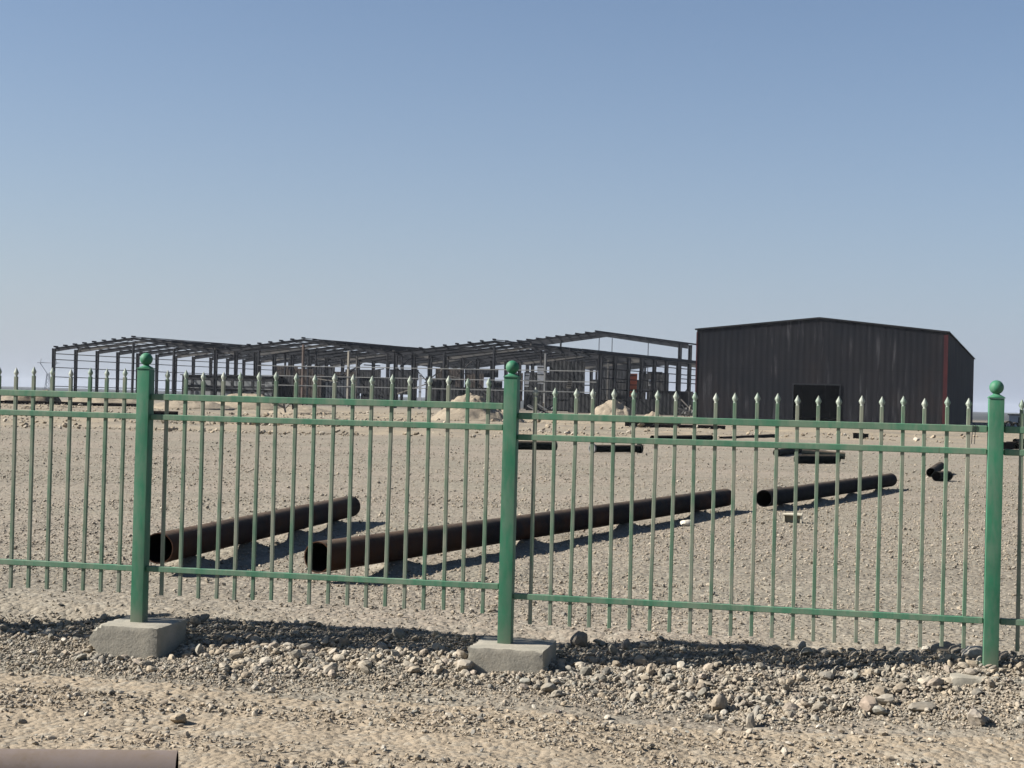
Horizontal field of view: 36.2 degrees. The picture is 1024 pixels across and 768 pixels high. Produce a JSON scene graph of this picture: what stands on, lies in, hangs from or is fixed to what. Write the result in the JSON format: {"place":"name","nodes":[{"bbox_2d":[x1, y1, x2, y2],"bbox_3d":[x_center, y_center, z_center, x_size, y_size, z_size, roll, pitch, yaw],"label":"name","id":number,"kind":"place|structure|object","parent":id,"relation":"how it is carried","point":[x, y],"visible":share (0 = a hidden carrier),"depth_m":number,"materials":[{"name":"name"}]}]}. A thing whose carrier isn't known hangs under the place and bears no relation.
{"place":"outdoors","nodes":[
{"label":"outdoors","id":0,"kind":"place"},
{"bbox_2d":[0,386,1023,739],"bbox_3d":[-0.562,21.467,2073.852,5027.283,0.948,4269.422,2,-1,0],"label":"gravel yard","id":1,"kind":"structure","parent":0,"point":[32,602],"depth_m":15.62,"materials":[{"name":"beige gravel"}]},
{"bbox_2d":[1,396,13,400],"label":"sand heap","id":2,"kind":"object","parent":1,"relation":"on","point":[3,398],"visible":0.18,"depth_m":148.75,"materials":[{"name":"beige sand"}]},
{"bbox_2d":[12,396,30,400],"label":"earth heap","id":3,"kind":"object","parent":1,"relation":"on","point":[24,398],"visible":0.09,"depth_m":138.43,"materials":[{"name":"brown soil"}]},
{"bbox_2d":[1,400,86,404],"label":"steel stack","id":4,"kind":"object","parent":1,"relation":"on","point":[28,402],"visible":0.51,"depth_m":125.65,"materials":[{"name":"black metal"}]},
{"bbox_2d":[37,360,56,389],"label":"pylon","id":5,"kind":"object","parent":1,"relation":"on","point":[48,375],"visible":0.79,"depth_m":619.94,"materials":[{"name":"grey metal"}]},
{"bbox_2d":[35,389,60,401],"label":"earth heap","id":6,"kind":"object","parent":1,"relation":"on","point":[46,399],"visible":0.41,"depth_m":136.50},
{"bbox_2d":[62,402,129,406],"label":"steel stack","id":7,"kind":"object","parent":1,"relation":"on","point":[97,404],"visible":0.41,"depth_m":117.81,"materials":[{"name":"black metal"}]},
{"bbox_2d":[62,398,135,403],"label":"sand heap","id":8,"kind":"object","parent":1,"relation":"on","point":[97,400],"visible":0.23,"depth_m":128.39,"materials":[{"name":"beige sand"}]},
{"bbox_2d":[154,411,177,414],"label":"steel stack","id":9,"kind":"object","parent":1,"relation":"on","point":[170,412],"visible":0.29,"depth_m":71.77,"materials":[{"name":"black metal"}]},
{"bbox_2d":[154,400,235,409],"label":"sand heap","id":10,"kind":"object","parent":1,"relation":"on","point":[173,404],"visible":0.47,"depth_m":116.18,"materials":[{"name":"beige sand"}]},
{"bbox_2d":[180,374,281,396],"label":"site shed","id":11,"kind":"structure","parent":1,"relation":"on","point":[249,385],"depth_m":208.09,"materials":[{"name":"metal"}]},
{"bbox_2d":[193,390,199,394],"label":"window","id":12,"kind":"structure","parent":11,"relation":"in","point":[195,392],"depth_m":210.62,"materials":[{"name":"grey glass"}]},
{"bbox_2d":[193,380,200,384],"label":"window","id":13,"kind":"structure","parent":11,"relation":"in","point":[196,382],"depth_m":210.62,"materials":[{"name":"grey glass"}]},
{"bbox_2d":[225,380,230,385],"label":"window","id":14,"kind":"structure","parent":11,"relation":"in","point":[228,382],"depth_m":208.42,"materials":[{"name":"grey glass"}]},
{"bbox_2d":[244,381,250,385],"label":"window","id":15,"kind":"structure","parent":11,"relation":"in","point":[246,383],"depth_m":207.10,"materials":[{"name":"grey glass"}]},
{"bbox_2d":[264,392,271,396],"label":"window","id":16,"kind":"structure","parent":11,"relation":"in","point":[267,394],"depth_m":205.74,"materials":[{"name":"grey glass"}]},
{"bbox_2d":[264,381,271,386],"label":"window","id":17,"kind":"structure","parent":11,"relation":"in","point":[265,382],"depth_m":205.72,"materials":[{"name":"grey glass"}]},
{"bbox_2d":[216,393,290,409],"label":"sand heap","id":18,"kind":"object","parent":1,"relation":"on","point":[252,406],"visible":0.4,"depth_m":125.76,"materials":[{"name":"beige sand"}]},
{"bbox_2d":[149,496,359,563],"bbox_3d":[-2.375,1.381,15.503,0.250,0.290,5.932,1,-1,9],"label":"pipe","id":19,"kind":"object","parent":1,"relation":"on","point":[301,519],"visible":0.87,"depth_m":14.37,"materials":[{"name":"metal"}]},
{"bbox_2d":[272,403,293,412],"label":"scrap pile","id":20,"kind":"object","parent":1,"relation":"on","point":[284,407],"visible":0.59,"depth_m":108.09,"materials":[{"name":"metal"}]},
{"bbox_2d":[269,405,331,414],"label":"sand heap","id":21,"kind":"object","parent":1,"relation":"on","point":[304,410],"visible":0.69,"depth_m":110.52,"materials":[{"name":"beige sand"}]},
{"bbox_2d":[52,336,695,415],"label":"steel frame building","id":22,"kind":"structure","parent":1,"relation":"on","point":[565,365],"depth_m":209.12,"materials":[{"name":"grey metal"}]},
{"bbox_2d":[425,377,428,400],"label":"sheet stack","id":23,"kind":"object","parent":22,"relation":"attached to","point":[426,390],"visible":0.54,"depth_m":186.00,"materials":[{"name":"metal"}]},
{"bbox_2d":[524,374,529,386],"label":"sheet stack","id":24,"kind":"object","parent":22,"relation":"hanging from","point":[527,376],"visible":0.77,"depth_m":188.01,"materials":[{"name":"grey metal"}]},
{"bbox_2d":[537,365,543,383],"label":"sheet stack","id":25,"kind":"object","parent":22,"relation":"hanging from","point":[540,377],"visible":0.88,"depth_m":188.02,"materials":[{"name":"grey metal"}]},
{"bbox_2d":[566,381,571,387],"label":"sheet stack","id":26,"kind":"object","parent":22,"relation":"hanging from","point":[569,383],"visible":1,"depth_m":182.01,"materials":[{"name":"metal"}]},
{"bbox_2d":[629,374,636,395],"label":"orange sheet","id":27,"kind":"object","parent":22,"relation":"on","point":[633,383],"visible":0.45,"depth_m":192.01,"materials":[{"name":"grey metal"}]},
{"bbox_2d":[418,374,421,408],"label":"sheet stack","id":28,"kind":"object","parent":1,"relation":"on","point":[420,384],"visible":0.91,"depth_m":186.00,"materials":[{"name":"grey metal"}]},
{"bbox_2d":[456,659,473,671],"bbox_3d":[-0.280,1.702,9.411,0.112,0.098,0.140,2,-1,0],"label":"rock","id":29,"kind":"object","parent":1,"relation":"on","point":[462,664],"visible":0.91,"depth_m":9.37,"materials":[{"name":"stone"}]},
{"bbox_2d":[431,393,502,421],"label":"sand heap","id":30,"kind":"object","parent":1,"relation":"on","point":[456,414],"visible":0.59,"depth_m":98.27,"materials":[{"name":"beige sand"}]},
{"bbox_2d":[1,402,1016,447],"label":"rubble","id":31,"kind":"object","parent":1,"relation":"on","point":[262,431],"visible":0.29,"depth_m":72.47,"materials":[{"name":"stone"}]},
{"bbox_2d":[496,409,525,422],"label":"sand heap","id":32,"kind":"object","parent":1,"relation":"on","point":[520,420],"visible":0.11,"depth_m":102.35,"materials":[{"name":"beige sand"}]},
{"bbox_2d":[0,353,1023,687],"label":"fence","id":33,"kind":"object","parent":1,"relation":"on","point":[138,633],"visible":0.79,"depth_m":9.57,"materials":[{"name":"green metal"}]},
{"bbox_2d":[0,613,1023,727],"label":"loose stones","id":34,"kind":"object","parent":1,"relation":"on","point":[331,670],"visible":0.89,"depth_m":9.38,"materials":[{"name":"gravel"}]},
{"bbox_2d":[0,608,1023,731],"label":"bank grit","id":35,"kind":"object","parent":1,"relation":"on","point":[791,672],"visible":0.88,"depth_m":9.26,"materials":[{"name":"gravel"}]},
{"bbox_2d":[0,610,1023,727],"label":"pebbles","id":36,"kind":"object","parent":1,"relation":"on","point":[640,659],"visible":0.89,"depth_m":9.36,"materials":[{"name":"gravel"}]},
{"bbox_2d":[304,489,730,572],"bbox_3d":[0.747,1.484,17.225,0.250,0.280,10.841,1,-1,25],"label":"pipe","id":37,"kind":"object","parent":1,"relation":"on","point":[562,519],"visible":0.76,"depth_m":14.84,"materials":[{"name":"metal"}]},
{"bbox_2d":[518,441,557,449],"bbox_3d":[0.689,1.845,46.961,1.353,0.261,0.260,2,-1,-18],"label":"pipe","id":38,"kind":"object","parent":1,"relation":"on","point":[540,445],"visible":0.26,"depth_m":46.87,"materials":[{"name":"black metal"}]},
{"bbox_2d":[527,402,552,412],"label":"scrap pile","id":39,"kind":"object","parent":1,"relation":"on","point":[543,410],"visible":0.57,"depth_m":149.70,"materials":[{"name":"metal"}]},
{"bbox_2d":[570,631,587,646],"bbox_3d":[0.427,1.630,9.975,0.115,0.109,0.088,2,-1,0],"label":"rock","id":40,"kind":"object","parent":1,"relation":"on","point":[579,638],"visible":1,"depth_m":9.95,"materials":[{"name":"stone"}]},
{"bbox_2d":[516,330,695,390],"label":"steel frame building","id":41,"kind":"structure","parent":1,"relation":"on","point":[556,339],"depth_m":268.06,"materials":[{"name":"grey metal"}]},
{"bbox_2d":[589,400,631,415],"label":"sand heap","id":42,"kind":"object","parent":1,"relation":"on","point":[605,408],"visible":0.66,"depth_m":123.73,"materials":[{"name":"beige sand"}]},
{"bbox_2d":[588,444,643,452],"bbox_3d":[3.071,1.902,46.113,1.841,0.313,0.310,2,-1,-35],"label":"pipe","id":43,"kind":"object","parent":1,"relation":"on","point":[639,448],"visible":0.66,"depth_m":46.05,"materials":[{"name":"metal"}]},
{"bbox_2d":[620,638,630,649],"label":"rock","id":44,"kind":"object","parent":1,"relation":"on","point":[625,644],"visible":1,"depth_m":9.84,"materials":[{"name":"stone"}]},
{"bbox_2d":[625,422,670,427],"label":"steel stack","id":45,"kind":"object","parent":1,"relation":"on","point":[646,425],"visible":0.31,"depth_m":91.68,"materials":[{"name":"black metal"}]},
{"bbox_2d":[644,411,662,416],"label":"sand heap","id":46,"kind":"object","parent":1,"relation":"on","point":[651,413],"visible":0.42,"depth_m":119.65,"materials":[{"name":"beige sand"}]},
{"bbox_2d":[650,435,712,439],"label":"pipe","id":47,"kind":"object","parent":1,"relation":"on","point":[704,437],"visible":0.61,"depth_m":58.07,"materials":[{"name":"black metal"}]},
{"bbox_2d":[678,399,692,416],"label":"scrap pile","id":48,"kind":"object","parent":1,"relation":"on","point":[686,412],"visible":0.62,"depth_m":152.06,"materials":[{"name":"metal"}]},
{"bbox_2d":[679,520,694,525],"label":"rock","id":49,"kind":"object","parent":1,"relation":"on","point":[684,523],"visible":0.76,"depth_m":19.09,"materials":[{"name":"stone"}]},
{"bbox_2d":[653,424,725,428],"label":"steel stack","id":50,"kind":"object","parent":1,"relation":"on","point":[690,426],"visible":0.53,"depth_m":89.75,"materials":[{"name":"metal"}]},
{"bbox_2d":[711,694,727,710],"bbox_3d":[1.159,1.783,8.725,0.063,0.108,0.147,1,-1,43],"label":"rock","id":51,"kind":"object","parent":1,"relation":"on","point":[719,702],"visible":0.89,"depth_m":8.69,"materials":[{"name":"stone"}]},
{"bbox_2d":[719,434,774,438],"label":"pipe","id":52,"kind":"object","parent":1,"relation":"on","point":[753,436],"visible":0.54,"depth_m":65.70,"materials":[{"name":"black metal"}]},
{"bbox_2d":[782,513,802,522],"bbox_3d":[3.610,1.727,20.120,0.250,0.121,0.170,1,-1,14],"label":"masonry block","id":53,"kind":"object","parent":1,"relation":"on","point":[787,517],"depth_m":20.16,"materials":[{"name":"white concrete"}]},
{"bbox_2d":[773,448,815,455],"bbox_3d":[9.235,2.114,50.359,0.220,0.220,8.510,1,-1,19],"label":"pipe","id":54,"kind":"object","parent":1,"relation":"on","point":[783,451],"visible":0.4,"depth_m":47.43,"materials":[{"name":"black metal"}]},
{"bbox_2d":[794,455,840,463],"bbox_3d":[8.107,1.994,41.535,1.423,0.243,0.240,2,-1,-30],"label":"pipe","id":55,"kind":"object","parent":1,"relation":"on","point":[810,459],"visible":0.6,"depth_m":41.41,"materials":[{"name":"black metal"}]},
{"bbox_2d":[802,449,844,458],"bbox_3d":[8.966,2.020,45.030,1.220,0.257,0.200,1,-1,17],"label":"pipe","id":56,"kind":"object","parent":1,"relation":"on","point":[812,452],"visible":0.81,"depth_m":44.96,"materials":[{"name":"brown metal"}]},
{"bbox_2d":[757,473,896,506],"bbox_3d":[5.316,1.708,25.710,0.245,0.255,7.528,1,-1,27],"label":"pipe","id":57,"kind":"object","parent":1,"relation":"on","point":[785,495],"visible":0.84,"depth_m":24.67,"materials":[{"name":"metal"}]},
{"bbox_2d":[695,317,974,424],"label":"industrial shed","id":58,"kind":"structure","parent":1,"relation":"on","point":[829,362],"depth_m":144.00,"materials":[{"name":"grey metal"}]},
{"bbox_2d":[853,433,868,438],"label":"steel stack","id":59,"kind":"object","parent":1,"relation":"on","point":[856,435],"visible":0.66,"depth_m":74.78,"materials":[{"name":"black metal"}]},
{"bbox_2d":[859,696,877,711],"bbox_3d":[1.953,1.761,8.573,0.092,0.099,0.114,2,-1,-39],"label":"rock","id":60,"kind":"object","parent":1,"relation":"on","point":[867,703],"visible":0.94,"depth_m":8.54,"materials":[{"name":"stone"}]},
{"bbox_2d":[908,702,935,711],"bbox_3d":[2.241,1.770,8.555,0.166,0.060,0.120,2,-1,0],"label":"rock","id":61,"kind":"object","parent":1,"relation":"on","point":[918,706],"visible":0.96,"depth_m":8.53,"materials":[{"name":"stone"}]},
{"bbox_2d":[926,462,943,476],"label":"pipe","id":62,"kind":"object","parent":1,"relation":"on","point":[938,466],"visible":0.79,"depth_m":35.22,"materials":[{"name":"black metal"}]},
{"bbox_2d":[930,641,954,652],"bbox_3d":[2.614,1.609,9.466,0.164,0.097,0.093,2,-1,0],"label":"rock","id":63,"kind":"object","parent":1,"relation":"on","point":[936,647],"visible":0.49,"depth_m":9.45,"materials":[{"name":"stone"}]},
{"bbox_2d":[932,471,952,480],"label":"pipe","id":64,"kind":"object","parent":1,"relation":"on","point":[937,475],"visible":0.75,"depth_m":32.91,"materials":[{"name":"black metal"}]},
{"bbox_2d":[961,645,981,659],"bbox_3d":[2.746,1.599,9.285,0.166,0.098,0.116,2,-1,0],"label":"rock","id":65,"kind":"object","parent":1,"relation":"on","point":[974,652],"visible":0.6,"depth_m":9.24,"materials":[{"name":"stone"}]},
{"bbox_2d":[967,708,986,725],"bbox_3d":[2.462,1.769,8.305,0.099,0.098,0.145,2,-1,0],"label":"rock","id":66,"kind":"object","parent":1,"relation":"on","point":[975,716],"visible":1,"depth_m":8.27,"materials":[{"name":"stone"}]},
{"bbox_2d":[1004,421,1018,425],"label":"scrap pile","id":67,"kind":"object","parent":1,"relation":"on","point":[1011,423],"visible":0.27,"depth_m":119.71,"materials":[{"name":"black metal"}]},
{"bbox_2d":[1003,441,1023,448],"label":"steel stack","id":68,"kind":"object","parent":1,"relation":"on","point":[1008,444],"visible":0.51,"depth_m":63.66,"materials":[{"name":"black metal"}]},
{"bbox_2d":[1008,414,1019,425],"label":"site cabin","id":69,"kind":"object","parent":1,"relation":"on","point":[1014,417],"visible":0.5,"depth_m":149.45,"materials":[{"name":"blue metal"}]},
{"bbox_2d":[1014,443,1023,448],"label":"pipe","id":70,"kind":"object","parent":1,"relation":"on","point":[1016,445],"visible":0.66,"depth_m":62.94,"materials":[{"name":"black metal"}]},
{"bbox_2d":[0,655,1023,767],"bbox_3d":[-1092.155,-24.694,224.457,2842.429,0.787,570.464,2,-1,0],"label":"dirt road","id":71,"kind":"structure","parent":0,"point":[506,751],"depth_m":7.90,"materials":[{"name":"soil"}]},
{"bbox_2d":[0,749,178,767],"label":"pipe","id":72,"kind":"object","parent":71,"relation":"on","point":[52,758],"visible":1,"depth_m":6.50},
{"bbox_2d":[170,713,186,723],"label":"rock","id":73,"kind":"object","parent":71,"relation":"on","point":[179,718],"visible":1,"depth_m":8.09,"materials":[{"name":"stone"}]},
{"bbox_2d":[0,0,1023,412],"label":"sky","id":74,"kind":"structure","parent":0,"point":[405,173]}
]}

